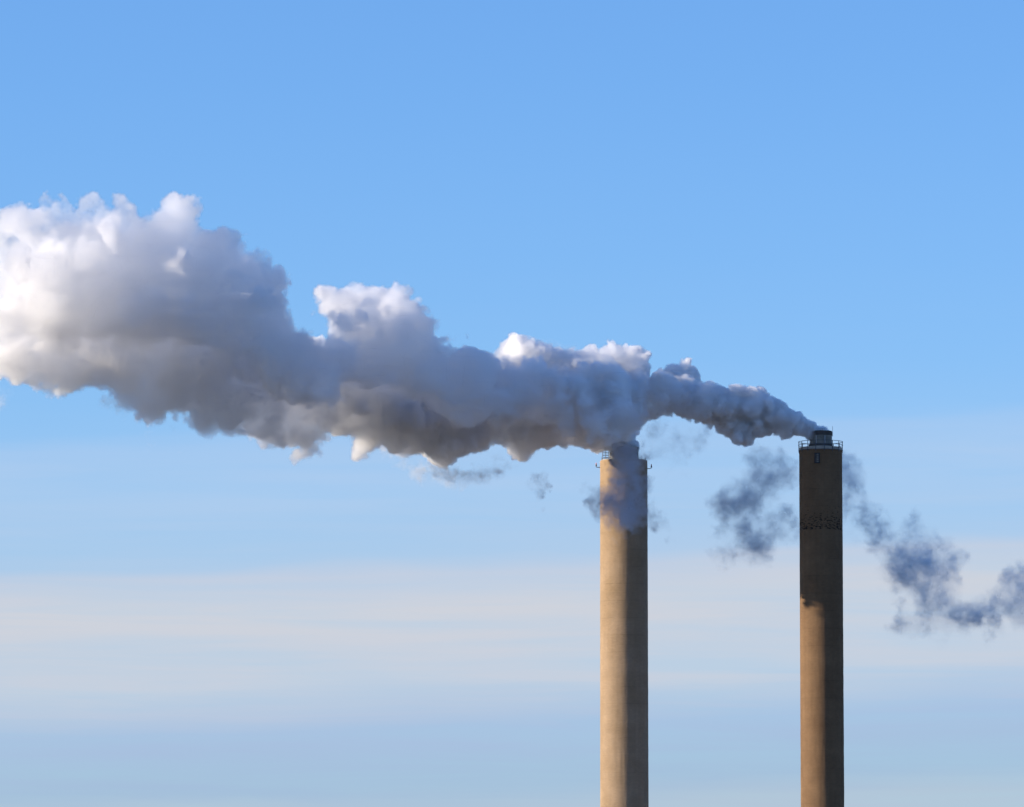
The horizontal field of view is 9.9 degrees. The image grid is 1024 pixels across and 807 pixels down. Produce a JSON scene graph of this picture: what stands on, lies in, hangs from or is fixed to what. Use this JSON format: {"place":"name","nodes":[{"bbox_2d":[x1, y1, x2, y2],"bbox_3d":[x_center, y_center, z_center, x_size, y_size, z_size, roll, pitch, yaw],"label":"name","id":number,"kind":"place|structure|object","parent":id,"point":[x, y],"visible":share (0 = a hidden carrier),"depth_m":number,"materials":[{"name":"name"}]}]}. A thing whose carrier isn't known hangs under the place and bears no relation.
{"place":"outdoors","nodes":[
{"label":"outdoors","id":0,"kind":"place"},
{"bbox_2d":[0,0,1023,806],"label":"sky","id":1,"kind":"structure","parent":0,"point":[327,327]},
{"bbox_2d":[595,446,651,806],"bbox_3d":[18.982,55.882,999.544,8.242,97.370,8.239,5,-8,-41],"label":"chimney","id":2,"kind":"object","parent":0,"point":[624,780],"visible":1,"depth_m":998.19,"materials":[{"name":"concrete"}]},
{"bbox_2d":[798,426,843,806],"bbox_3d":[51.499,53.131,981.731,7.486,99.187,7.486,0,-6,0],"label":"chimney","id":3,"kind":"object","parent":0,"point":[821,630],"visible":1,"depth_m":980.65,"materials":[{"name":"concrete"}]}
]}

